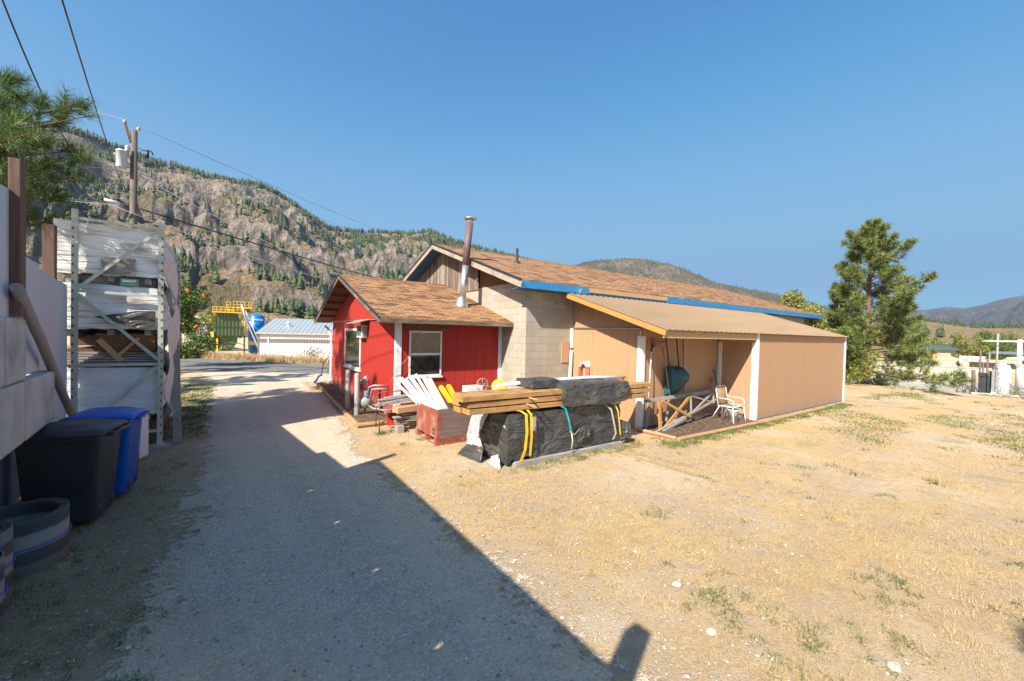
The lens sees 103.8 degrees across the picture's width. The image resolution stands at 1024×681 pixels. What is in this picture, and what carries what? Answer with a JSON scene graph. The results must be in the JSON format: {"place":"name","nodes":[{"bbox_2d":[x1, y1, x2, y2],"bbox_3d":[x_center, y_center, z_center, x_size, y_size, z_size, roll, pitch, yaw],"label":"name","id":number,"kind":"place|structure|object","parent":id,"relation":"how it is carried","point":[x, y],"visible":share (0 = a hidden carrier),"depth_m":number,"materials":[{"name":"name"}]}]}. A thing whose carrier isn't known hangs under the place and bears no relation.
{"place":"outdoors","nodes":[
{"label":"outdoors","id":0,"kind":"place"},
{"bbox_2d":[67,345,329,364],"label":"tall grass","id":1,"kind":"structure","parent":0,"point":[306,359],"depth_m":27.57,"materials":[{"name":"plant"}]},
{"bbox_2d":[0,114,487,337],"bbox_3d":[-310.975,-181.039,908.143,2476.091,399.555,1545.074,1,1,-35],"label":"hillside","id":2,"kind":"structure","parent":0,"point":[239,283],"depth_m":544.33,"materials":[{"name":"stone"}]},
{"bbox_2d":[0,108,530,318],"bbox_3d":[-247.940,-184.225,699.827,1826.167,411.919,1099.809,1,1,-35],"label":"hillside forest","id":3,"kind":"object","parent":2,"relation":"on","point":[362,241],"visible":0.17,"depth_m":644.93,"materials":[{"name":"green plant"}]},
{"bbox_2d":[180,357,329,372],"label":"road","id":4,"kind":"structure","parent":0,"point":[212,365],"depth_m":23.44,"materials":[{"name":"asphalt"}]},
{"bbox_2d":[75,369,661,680],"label":"driveway","id":5,"kind":"structure","parent":0,"point":[285,427],"depth_m":3.66,"materials":[{"name":"gravel"}]},
{"bbox_2d":[148,442,171,451],"bbox_3d":[-6.654,2.012,7.502,0.410,0.100,0.400,1,1,-35],"label":"timber block","id":6,"kind":"object","parent":5,"relation":"on","point":[166,446],"depth_m":7.44,"materials":[{"name":"grey wood"}]},
{"bbox_2d":[172,356,181,442],"bbox_3d":[-6.588,1.157,7.885,0.160,1.703,0.100,1,1,-35],"label":"timber post","id":7,"kind":"object","parent":5,"relation":"on","point":[176,400],"visible":0.93,"depth_m":7.85,"materials":[{"name":"grey wood"}]},
{"bbox_2d":[332,400,358,426],"bbox_3d":[-4.576,1.936,10.925,0.118,0.120,3.576,1,1,-32],"label":"edging timber","id":8,"kind":"object","parent":5,"relation":"on","point":[354,421],"visible":0.99,"depth_m":10.58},
{"bbox_2d":[345,370,350,408],"bbox_3d":[-4.619,1.405,11.280,0.132,1.178,0.132,1,1,-35],"label":"bollard","id":9,"kind":"object","parent":5,"relation":"on","point":[347,388],"visible":0.84,"depth_m":11.23,"materials":[{"name":"metal"}]},
{"bbox_2d":[354,373,359,414],"bbox_3d":[-4.035,1.433,10.443,0.132,1.178,0.132,1,1,-35],"label":"bollard","id":10,"kind":"object","parent":5,"relation":"on","point":[356,393],"visible":0.88,"depth_m":10.39,"materials":[{"name":"metal"}]},
{"bbox_2d":[0,328,1023,680],"bbox_3d":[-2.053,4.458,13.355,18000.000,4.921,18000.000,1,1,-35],"label":"ground","id":11,"kind":"structure","parent":0,"point":[622,466],"depth_m":4.60,"materials":[{"name":"plant"}]},
{"bbox_2d":[0,550,7,632],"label":"rubber roll","id":12,"kind":"object","parent":11,"relation":"on","point":[3,585],"visible":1,"depth_m":2.98,"materials":[{"name":"black rubber"}]},
{"bbox_2d":[0,520,15,603],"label":"rubber roll","id":13,"kind":"object","parent":11,"relation":"on","point":[6,536],"visible":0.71,"depth_m":3.30,"materials":[{"name":"grey rubber"}]},
{"bbox_2d":[0,498,71,580],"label":"tire","id":14,"kind":"object","parent":11,"relation":"on","point":[41,533],"visible":0.94,"depth_m":3.77,"materials":[{"name":"grey rubber"}]},
{"bbox_2d":[42,223,56,279],"bbox_3d":[-7.601,0.055,6.593,0.140,3.900,0.120,1,1,-35],"label":"fence post","id":15,"kind":"object","parent":11,"relation":"on","point":[49,249],"visible":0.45,"depth_m":6.53,"materials":[{"name":"brown wood"}]},
{"bbox_2d":[0,271,66,506],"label":"metal fence","id":16,"kind":"object","parent":15,"relation":"attached to","point":[53,306],"visible":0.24,"depth_m":5.95,"materials":[{"name":"grey"}]},
{"bbox_2d":[0,62,109,234],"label":"pine tree","id":17,"kind":"object","parent":11,"relation":"on","point":[15,133],"visible":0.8,"depth_m":6.44,"materials":[{"name":"green plant"}]},
{"bbox_2d":[15,419,130,524],"bbox_3d":[-5.055,1.492,4.644,0.830,1.097,0.726,1,1,-27],"label":"wheelie bin","id":18,"kind":"object","parent":11,"relation":"on","point":[74,462],"visible":0.86,"depth_m":4.43,"materials":[{"name":"black plastic"}]},
{"bbox_2d":[59,406,150,495],"bbox_3d":[-5.407,1.465,5.374,0.762,1.107,0.638,1,1,-29],"label":"wheelie bin","id":19,"kind":"object","parent":11,"relation":"on","point":[126,473],"visible":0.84,"depth_m":5.29,"materials":[{"name":"blue plastic"}]},
{"bbox_2d":[0,413,246,680],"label":"pine litter","id":20,"kind":"object","parent":11,"relation":"on","point":[124,527],"visible":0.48,"depth_m":3.68,"materials":[{"name":"plant"}]},
{"bbox_2d":[70,208,179,445],"bbox_3d":[-7.869,-0.180,8.379,1.280,4.205,2.970,1,1,-35],"label":"storage rack","id":21,"kind":"object","parent":11,"relation":"on","point":[76,334],"visible":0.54,"depth_m":7.24,"materials":[{"name":"metal"}]},
{"bbox_2d":[65,274,174,440],"bbox_3d":[-8.297,0.333,8.769,1.336,3.075,3.750,1,1,-35],"label":"lumber pile","id":22,"kind":"object","parent":21,"relation":"on","point":[114,348],"visible":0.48,"depth_m":7.35,"materials":[{"name":"brown wood"}]},
{"bbox_2d":[67,361,166,418],"bbox_3d":[-8.406,0.921,8.845,1.404,1.011,4.004,1,1,-35],"label":"wrapped lumber","id":23,"kind":"object","parent":22,"relation":"on","point":[98,387],"visible":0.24,"depth_m":7.28,"materials":[{"name":"plastic"}]},
{"bbox_2d":[63,282,180,335],"bbox_3d":[-8.357,-0.610,8.795,1.384,0.917,4.043,1,1,-35],"label":"wrapped lumber","id":24,"kind":"object","parent":22,"relation":"on","point":[137,314],"visible":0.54,"depth_m":7.28,"materials":[{"name":"plastic"}]},
{"bbox_2d":[53,218,180,286],"bbox_3d":[-8.334,-1.593,8.781,1.380,1.084,4.027,1,1,-35],"label":"wrapped lumber","id":25,"kind":"object","parent":24,"relation":"on","point":[101,246],"visible":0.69,"depth_m":7.21,"materials":[{"name":"plastic"}]},
{"bbox_2d":[163,259,181,416],"bbox_3d":[-6.723,-0.013,7.936,0.263,3.072,0.708,1,1,-35],"label":"torn sheet","id":26,"kind":"object","parent":21,"relation":"hanging from","point":[171,292],"visible":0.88,"depth_m":7.81,"materials":[{"name":"plastic"}]},
{"bbox_2d":[113,120,169,328],"bbox_3d":[-14.892,-3.406,16.191,0.471,10.540,1.730,2,1,38],"label":"utility pole","id":27,"kind":"object","parent":11,"relation":"on","point":[121,155],"visible":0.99,"depth_m":15.89,"materials":[{"name":"brown wood"}]},
{"bbox_2d":[2,0,114,182],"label":"overhead wire","id":28,"kind":"object","parent":27,"relation":"attached to","point":[7,12],"visible":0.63,"depth_m":6.92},
{"bbox_2d":[61,0,120,181],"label":"overhead wire","id":29,"kind":"object","parent":27,"relation":"attached to","point":[64,7],"visible":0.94,"depth_m":7.86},
{"bbox_2d":[109,204,332,281],"bbox_3d":[-12.939,-5.599,37.499,0.034,2.089,45.208,1,1,5],"label":"overhead wire","id":30,"kind":"object","parent":27,"relation":"attached to","point":[206,240],"visible":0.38,"depth_m":19.02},
{"bbox_2d":[137,175,337,273],"bbox_3d":[-6.957,-5.138,38.015,0.042,3.414,46.848,2,1,20],"label":"overhead wire","id":31,"kind":"object","parent":27,"relation":"attached to","point":[225,221],"visible":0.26,"depth_m":19.13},
{"bbox_2d":[137,207,375,277],"bbox_3d":[-6.912,-4.911,37.980,0.065,1.209,46.809,2,1,20],"label":"overhead wire","id":32,"kind":"object","parent":27,"relation":"attached to","point":[244,240],"visible":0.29,"depth_m":19.86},
{"bbox_2d":[137,172,408,269],"bbox_3d":[-6.925,-6.362,37.989,0.030,1.154,46.835,2,1,20],"label":"overhead wire","id":33,"kind":"object","parent":27,"relation":"attached to","point":[258,217],"visible":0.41,"depth_m":20.48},
{"bbox_2d":[139,126,425,248],"bbox_3d":[-6.853,-8.777,37.994,0.025,1.157,46.838,2,1,20],"label":"overhead wire","id":34,"kind":"object","parent":27,"relation":"attached to","point":[265,182],"visible":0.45,"depth_m":20.72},
{"bbox_2d":[139,414,148,457],"bbox_3d":[-6.289,1.632,6.854,0.032,0.700,0.241,1,1,-18],"label":"board","id":35,"kind":"object","parent":11,"relation":"on","point":[144,443],"visible":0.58,"depth_m":6.84,"materials":[{"name":"white paint"}]},
{"bbox_2d":[180,276,211,334],"bbox_3d":[-18.648,-1.024,21.865,3.825,5.036,3.245,1,1,-35],"label":"mountain ash","id":36,"kind":"object","parent":11,"relation":"on","point":[189,304],"visible":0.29,"depth_m":21.73,"materials":[{"name":"green plant"}]},
{"bbox_2d":[180,322,217,358],"bbox_3d":[-23.679,0.460,28.097,3.044,3.872,5.416,2,1,32],"label":"shrub","id":37,"kind":"object","parent":11,"relation":"on","point":[187,349],"visible":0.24,"depth_m":29.02,"materials":[{"name":"green plant"}]},
{"bbox_2d":[181,309,244,350],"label":"tree","id":38,"kind":"object","parent":11,"relation":"on","point":[211,320],"visible":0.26,"depth_m":69.58,"materials":[{"name":"green plant"}]},
{"bbox_2d":[211,301,251,351],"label":"hopper","id":39,"kind":"object","parent":11,"relation":"on","point":[228,327],"visible":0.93,"depth_m":54.75,"materials":[{"name":"green paint"}]},
{"bbox_2d":[242,314,264,354],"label":"silo","id":40,"kind":"object","parent":11,"relation":"on","point":[258,321],"visible":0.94,"depth_m":59.17,"materials":[{"name":"blue paint"}]},
{"bbox_2d":[255,318,332,358],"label":"metal building","id":41,"kind":"structure","parent":11,"relation":"on","point":[279,336],"depth_m":46.43,"materials":[{"name":"white paint"}]},
{"bbox_2d":[315,382,385,422],"bbox_3d":[-5.596,1.853,13.144,0.900,0.054,8.150,1,1,-35],"label":"mulch bed","id":42,"kind":"object","parent":11,"relation":"on","point":[336,393],"visible":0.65,"depth_m":11.40,"materials":[{"name":"soil"}]},
{"bbox_2d":[357,420,385,427],"bbox_3d":[-3.247,1.995,9.667,0.949,0.120,0.129,1,1,-39],"label":"edging timber","id":43,"kind":"object","parent":11,"relation":"on","point":[368,424],"visible":0.66,"depth_m":9.52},
{"bbox_2d":[374,391,430,433],"bbox_3d":[-2.414,1.682,9.488,1.625,0.791,0.725,1,1,-35],"label":"scrap wood","id":44,"kind":"object","parent":11,"relation":"on","point":[397,417],"visible":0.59,"depth_m":9.28,"materials":[{"name":"brown"}]},
{"bbox_2d":[314,274,513,414],"bbox_3d":[-4.068,-0.022,13.928,3.778,4.164,8.946,1,1,-35],"label":"cabin","id":45,"kind":"object","parent":11,"relation":"on","point":[390,333],"visible":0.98,"depth_m":11.31,"materials":[{"name":"red"}]},
{"bbox_2d":[343,328,360,371],"bbox_3d":[-5.437,0.280,13.622,0.059,1.375,2.160,1,1,-35],"label":"window","id":46,"kind":"structure","parent":45,"relation":"in","point":[352,343],"depth_m":13.61,"materials":[{"name":"white paint"}]},
{"bbox_2d":[360,376,390,411],"bbox_3d":[-3.580,1.433,10.453,1.071,0.960,0.355,2,1,27],"label":"gas meter","id":47,"kind":"object","parent":45,"relation":"attached to","point":[366,400],"visible":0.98,"depth_m":10.46,"materials":[{"name":"grey paint"}]},
{"bbox_2d":[407,331,442,378],"bbox_3d":[-2.245,0.366,10.464,0.960,1.225,0.059,1,1,-35],"label":"window","id":48,"kind":"structure","parent":45,"relation":"in","point":[425,359],"depth_m":10.48,"materials":[{"name":"white paint"}]},
{"bbox_2d":[455,216,476,306],"bbox_3d":[-1.408,-2.391,12.194,0.642,2.765,0.420,1,1,-35],"label":"chimney pipe","id":49,"kind":"object","parent":45,"relation":"on","point":[461,300],"visible":0.96,"depth_m":12.11,"materials":[{"name":"metal"}]},
{"bbox_2d":[415,400,479,445],"bbox_3d":[-1.323,1.744,8.856,1.242,0.740,1.106,1,1,-35],"label":"wooden crate","id":50,"kind":"object","parent":11,"relation":"on","point":[449,425],"visible":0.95,"depth_m":8.30,"materials":[{"name":"red wood"}]},
{"bbox_2d":[400,377,422,404],"bbox_3d":[-2.020,1.368,8.840,1.096,1.082,0.035,2,1,20],"label":"painted board","id":51,"kind":"object","parent":50,"relation":"on","point":[410,390],"visible":0.56,"depth_m":8.91,"materials":[{"name":"white paint"}]},
{"bbox_2d":[409,376,433,407],"bbox_3d":[-1.743,1.341,8.471,0.908,1.150,0.024,1,1,8],"label":"painted board","id":52,"kind":"object","parent":50,"relation":"in","point":[420,391],"visible":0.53,"depth_m":8.48,"materials":[{"name":"white paint"}]},
{"bbox_2d":[425,378,447,408],"bbox_3d":[-1.416,1.333,8.211,0.803,1.200,0.100,0,1,-41],"label":"painted board","id":53,"kind":"object","parent":50,"relation":"on","point":[436,393],"visible":0.56,"depth_m":8.10,"materials":[{"name":"white paint"}]},
{"bbox_2d":[476,378,506,390],"bbox_3d":[-0.566,1.555,10.909,0.851,1.085,0.350,1,1,-35],"label":"old machine","id":54,"kind":"object","parent":11,"relation":"on","point":[493,385],"visible":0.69,"depth_m":10.93,"materials":[{"name":"grey paint"}]},
{"bbox_2d":[0,424,1023,680],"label":"gravel","id":55,"kind":"structure","parent":11,"relation":"on","point":[464,576],"depth_m":3.75,"materials":[{"name":"gravel"}]},
{"bbox_2d":[0,383,1023,680],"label":"weeds","id":56,"kind":"object","parent":11,"relation":"on","point":[188,403],"visible":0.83,"depth_m":4.08,"materials":[{"name":"green plant"}]},
{"bbox_2d":[458,401,630,468],"bbox_3d":[0.777,1.647,8.039,3.506,1.081,1.302,1,1,-35],"label":"tarped lumber","id":57,"kind":"object","parent":11,"relation":"on","point":[539,435],"visible":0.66,"depth_m":7.42,"materials":[{"name":"black plastic"}]},
{"bbox_2d":[453,405,462,412],"bbox_3d":[0.932,1.173,7.952,4.511,0.108,0.255,1,1,-35],"label":"plank","id":58,"kind":"object","parent":57,"relation":"on","point":[457,408],"visible":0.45,"depth_m":6.64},
{"bbox_2d":[452,399,460,405],"bbox_3d":[0.967,1.063,7.973,4.631,0.108,0.265,1,1,-35],"label":"plank","id":59,"kind":"object","parent":58,"relation":"on","point":[455,402],"visible":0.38,"depth_m":6.63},
{"bbox_2d":[453,381,636,397],"bbox_3d":[0.960,0.953,7.967,4.570,0.108,0.245,1,1,-34],"label":"plank","id":60,"kind":"object","parent":59,"relation":"on","point":[482,391],"visible":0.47,"depth_m":7.06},
{"bbox_2d":[462,393,646,414],"bbox_3d":[1.083,1.180,7.744,4.441,0.108,0.245,1,1,-34],"label":"plank","id":61,"kind":"object","parent":57,"relation":"on","point":[492,409],"visible":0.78,"depth_m":6.91,"materials":[{"name":"wood"}]},
{"bbox_2d":[461,387,649,408],"bbox_3d":[1.117,1.070,7.766,4.561,0.108,0.245,1,1,-34],"label":"plank","id":62,"kind":"object","parent":61,"relation":"on","point":[488,403],"visible":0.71,"depth_m":6.93,"materials":[{"name":"wood"}]},
{"bbox_2d":[455,382,651,402],"bbox_3d":[1.115,0.961,7.754,4.781,0.108,0.250,1,1,-35],"label":"plank","id":63,"kind":"object","parent":62,"relation":"on","point":[463,398],"visible":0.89,"depth_m":6.91,"materials":[{"name":"wood"}]},
{"bbox_2d":[516,377,629,406],"bbox_3d":[1.291,1.002,8.085,2.408,0.555,0.808,1,1,-35],"label":"tarp","id":64,"kind":"object","parent":63,"relation":"on","point":[578,392],"visible":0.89,"depth_m":7.77,"materials":[{"name":"plastic"}]},
{"bbox_2d":[496,376,622,386],"bbox_3d":[1.078,0.811,8.215,3.192,0.130,0.134,1,1,-31],"label":"plastic pipe","id":65,"kind":"object","parent":64,"relation":"on","point":[560,379],"visible":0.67,"depth_m":8.32,"materials":[{"name":"white paint"}]},
{"bbox_2d":[402,243,822,388],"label":"workshop","id":66,"kind":"structure","parent":11,"relation":"on","point":[530,301],"depth_m":12.31,"materials":[{"name":"concrete"}]},
{"bbox_2d":[636,427,676,439],"bbox_3d":[3.341,2.166,9.334,0.102,0.090,1.047,1,1,-37],"label":"edging timber","id":67,"kind":"object","parent":11,"relation":"on","point":[656,433],"visible":0.97,"depth_m":9.28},
{"bbox_2d":[644,389,716,431],"bbox_3d":[4.578,1.807,10.483,3.301,0.855,0.495,1,1,-35],"label":"truss","id":68,"kind":"object","parent":11,"relation":"on","point":[669,424],"visible":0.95,"depth_m":10.31,"materials":[{"name":"grey wood"}]},
{"bbox_2d":[642,413,756,436],"bbox_3d":[4.955,2.178,10.470,3.750,0.036,1.180,1,1,-35],"label":"mulch bed","id":69,"kind":"object","parent":11,"relation":"on","point":[695,425],"visible":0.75,"depth_m":10.32,"materials":[{"name":"soil"}]},
{"bbox_2d":[712,385,745,423],"bbox_3d":[5.974,1.754,11.097,0.757,0.961,0.716,1,1,-35],"label":"lawn chair","id":70,"kind":"object","parent":69,"relation":"on","point":[730,405],"visible":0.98,"depth_m":11.13,"materials":[{"name":"white paint"}]},
{"bbox_2d":[727,408,739,421],"bbox_3d":[6.008,2.031,10.894,0.300,0.340,0.300,1,1,-35],"label":"bucket","id":71,"kind":"object","parent":69,"relation":"on","point":[736,415],"visible":0.78,"depth_m":10.80,"materials":[{"name":"white paint"}]},
{"bbox_2d":[566,293,847,428],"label":"shed","id":72,"kind":"structure","parent":11,"relation":"on","point":[768,366],"depth_m":11.43,"materials":[{"name":"beige"}]},
{"bbox_2d":[664,338,689,395],"bbox_3d":[4.231,0.624,10.339,0.657,1.624,0.376,1,1,-35],"label":"snow scoop","id":73,"kind":"object","parent":72,"relation":"hanging from","point":[678,377],"visible":0.87,"depth_m":10.27,"materials":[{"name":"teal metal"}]},
{"bbox_2d":[677,420,764,440],"bbox_3d":[5.264,2.201,9.907,3.789,0.100,0.107,1,1,-33],"label":"edging timber","id":74,"kind":"object","parent":11,"relation":"on","point":[687,437],"visible":0.9,"depth_m":9.65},
{"bbox_2d":[764,406,825,422],"bbox_3d":[8.741,2.251,12.284,4.551,0.090,0.101,1,1,-35],"label":"edging timber","id":75,"kind":"object","parent":11,"relation":"on","point":[785,416],"visible":0.8,"depth_m":12.02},
{"bbox_2d":[780,289,896,381],"bbox_3d":[17.076,-0.121,22.817,10.015,5.642,5.230,1,1,-22],"label":"shrub","id":76,"kind":"object","parent":11,"relation":"on","point":[797,303],"visible":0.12,"depth_m":22.12,"materials":[{"name":"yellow plant"}]},
{"bbox_2d":[845,350,882,384],"bbox_3d":[17.873,1.527,22.011,4.451,2.870,2.265,1,1,-1],"label":"shrub","id":77,"kind":"object","parent":11,"relation":"on","point":[847,379],"visible":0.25,"depth_m":21.49,"materials":[{"name":"green plant"}]},
{"bbox_2d":[813,217,974,393],"bbox_3d":[20.481,-1.687,23.548,6.593,10.982,12.799,2,1,35],"label":"pine tree","id":78,"kind":"object","parent":11,"relation":"on","point":[872,244],"visible":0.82,"depth_m":21.69,"materials":[{"name":"green plant"}]},
{"bbox_2d":[886,660,901,672],"bbox_3d":[2.719,2.302,2.851,0.126,0.025,0.088,1,1,-35],"label":"stone","id":79,"kind":"object","parent":11,"relation":"on","point":[891,665],"visible":1,"depth_m":2.83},
{"bbox_2d":[856,364,984,387],"bbox_3d":[36.197,3.179,36.327,9.502,1.775,0.068,2,1,23],"label":"chain link fence","id":80,"kind":"object","parent":11,"relation":"on","point":[935,372],"visible":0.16,"depth_m":35.53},
{"bbox_2d":[919,345,959,360],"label":"house","id":81,"kind":"structure","parent":11,"relation":"on","point":[945,349],"depth_m":85.16,"materials":[{"name":"beige paint"}]},
{"bbox_2d":[930,355,959,365],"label":"sand pile","id":82,"kind":"object","parent":11,"relation":"on","point":[951,360],"visible":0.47,"depth_m":73.64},
{"bbox_2d":[933,331,995,357],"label":"tree","id":83,"kind":"object","parent":11,"relation":"on","point":[963,341],"visible":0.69,"depth_m":94.27,"materials":[{"name":"green plant"}]},
{"bbox_2d":[978,372,986,392],"bbox_3d":[32.670,3.196,27.881,0.650,1.970,0.360,1,1,-35],"label":"cabinet","id":84,"kind":"object","parent":11,"relation":"on","point":[982,378],"visible":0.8,"depth_m":27.73,"materials":[{"name":"black plastic"}]},
{"bbox_2d":[960,344,1023,359],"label":"shrub","id":85,"kind":"object","parent":11,"relation":"on","point":[1003,356],"visible":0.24,"depth_m":91.96,"materials":[{"name":"green plant"}]},
{"bbox_2d":[962,358,1023,372],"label":"old bus","id":86,"kind":"object","parent":11,"relation":"on","point":[970,363],"visible":0.13,"depth_m":58.96,"materials":[{"name":"beige paint"}]},
{"bbox_2d":[991,370,998,392],"bbox_3d":[33.339,3.110,27.711,0.550,2.180,0.300,1,1,-35],"label":"metal locker","id":87,"kind":"object","parent":11,"relation":"on","point":[994,382],"visible":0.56,"depth_m":27.58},
{"bbox_2d":[973,330,1023,358],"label":"tree","id":88,"kind":"object","parent":11,"relation":"on","point":[991,335],"visible":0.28,"depth_m":116.33,"materials":[{"name":"green plant"}]},
{"bbox_2d":[983,340,1023,366],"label":"steel gantry","id":89,"kind":"object","parent":11,"relation":"on","point":[1019,357],"visible":0.57,"depth_m":31.34,"materials":[{"name":"metal"}]},
{"bbox_2d":[996,363,1011,394],"bbox_3d":[35.905,2.956,29.410,0.876,2.550,0.876,1,1,-35],"label":"storage tank","id":90,"kind":"object","parent":11,"relation":"on","point":[1005,374],"visible":0.64,"depth_m":29.06,"materials":[{"name":"white paint"}]},
{"bbox_2d":[988,361,1023,398],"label":"shrub","id":91,"kind":"object","parent":11,"relation":"on","point":[1016,390],"visible":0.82,"depth_m":21.11,"materials":[{"name":"green plant"}]},
{"bbox_2d":[1014,365,1023,395],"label":"storage tank","id":92,"kind":"object","parent":11,"relation":"on","point":[1019,376],"visible":0.77,"depth_m":28.64,"materials":[{"name":"white paint"}]},
{"bbox_2d":[0,0,1023,313],"label":"sky","id":93,"kind":"structure","parent":0,"point":[727,142],"materials":[{"name":"blue"}]},
{"bbox_2d":[576,258,829,314],"bbox_3d":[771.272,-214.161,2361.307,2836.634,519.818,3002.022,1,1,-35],"label":"hill","id":94,"kind":"structure","parent":0,"point":[660,273],"depth_m":2021.73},
{"bbox_2d":[575,257,873,317],"bbox_3d":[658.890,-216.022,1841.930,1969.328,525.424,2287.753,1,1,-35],"label":"distant forest","id":95,"kind":"object","parent":94,"relation":"on","point":[608,260],"visible":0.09,"depth_m":2039.28,"materials":[{"name":"plant"}]},
{"bbox_2d":[801,384,1023,462],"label":"green grass","id":96,"kind":"structure","parent":0,"point":[1013,438],"depth_m":11.34,"materials":[{"name":"green plant"}]},
{"bbox_2d":[827,322,1023,356],"bbox_3d":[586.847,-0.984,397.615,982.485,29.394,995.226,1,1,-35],"label":"terrain","id":97,"kind":"structure","parent":0,"point":[969,332],"depth_m":307.27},
{"bbox_2d":[871,315,1023,344],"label":"ridge forest","id":98,"kind":"object","parent":97,"relation":"on","point":[940,332],"visible":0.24,"depth_m":394.16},
{"bbox_2d":[850,374,1014,393],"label":"path","id":99,"kind":"structure","parent":0,"point":[922,386],"depth_m":34.87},
{"bbox_2d":[872,295,1023,327],"bbox_3d":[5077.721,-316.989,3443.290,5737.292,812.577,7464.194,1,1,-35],"label":"mountain","id":100,"kind":"structure","parent":0,"point":[1011,309],"depth_m":3561.55,"materials":[{"name":"stone"}]},
{"bbox_3d":[-4.698,1.865,2.730,0.700,0.585,1.225,1,1,-35],"label":"concrete block","id":101,"kind":"object","parent":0,"visible":0},
{"bbox_3d":[-5.071,1.258,3.181,0.700,0.585,1.225,1,1,-35],"label":"concrete block","id":102,"kind":"object","parent":101,"relation":"on","visible":0},
{"bbox_2d":[0,381,24,459],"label":"concrete block","id":103,"kind":"structure","parent":102,"relation":"on","point":[12,416],"depth_m":3.46,"materials":[{"name":"concrete"}]},
{"bbox_2d":[0,317,3,387],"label":"concrete block","id":104,"kind":"structure","parent":103,"relation":"on","point":[1,351],"depth_m":3.25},
{"bbox_2d":[2,317,25,386],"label":"concrete block","id":105,"kind":"structure","parent":103,"relation":"on","point":[14,349],"depth_m":3.50,"materials":[{"name":"concrete"}]},
{"bbox_2d":[8,157,25,316],"bbox_3d":[-4.427,-0.910,3.590,0.075,1.395,0.120,1,1,-35],"label":"fence post","id":106,"kind":"object","parent":105,"relation":"on","point":[17,213],"visible":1,"depth_m":3.55,"materials":[{"name":"brown wood"}]},
{"bbox_2d":[0,184,8,316],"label":"metal fence","id":107,"kind":"object","parent":106,"relation":"attached to","point":[4,250],"visible":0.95,"depth_m":3.45,"materials":[{"name":"grey"}]},
{"bbox_2d":[8,283,75,415],"bbox_3d":[-5.429,0.389,4.765,0.106,1.879,3.466,0,1,-42],"label":"leaning pole","id":108,"kind":"object","parent":106,"relation":"attached to","point":[19,293],"visible":0.78,"depth_m":4.11,"materials":[{"name":"grey wood"}]},
{"bbox_3d":[-6.247,1.796,4.574,0.700,0.585,1.225,1,1,-35],"label":"concrete block","id":109,"kind":"object","parent":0,"visible":0},
{"bbox_3d":[-5.846,1.223,4.103,0.700,0.585,1.225,1,1,-35],"label":"concrete block","id":110,"kind":"object","parent":109,"relation":"on","visible":0},
{"bbox_2d":[21,370,54,440],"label":"concrete block","id":111,"kind":"structure","parent":110,"relation":"on","point":[39,399],"depth_m":4.15,"materials":[{"name":"concrete"}]},
{"bbox_2d":[0,257,38,374],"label":"metal fence","id":112,"kind":"object","parent":111,"relation":"on","point":[32,291],"visible":0.33,"depth_m":4.27,"materials":[{"name":"grey"}]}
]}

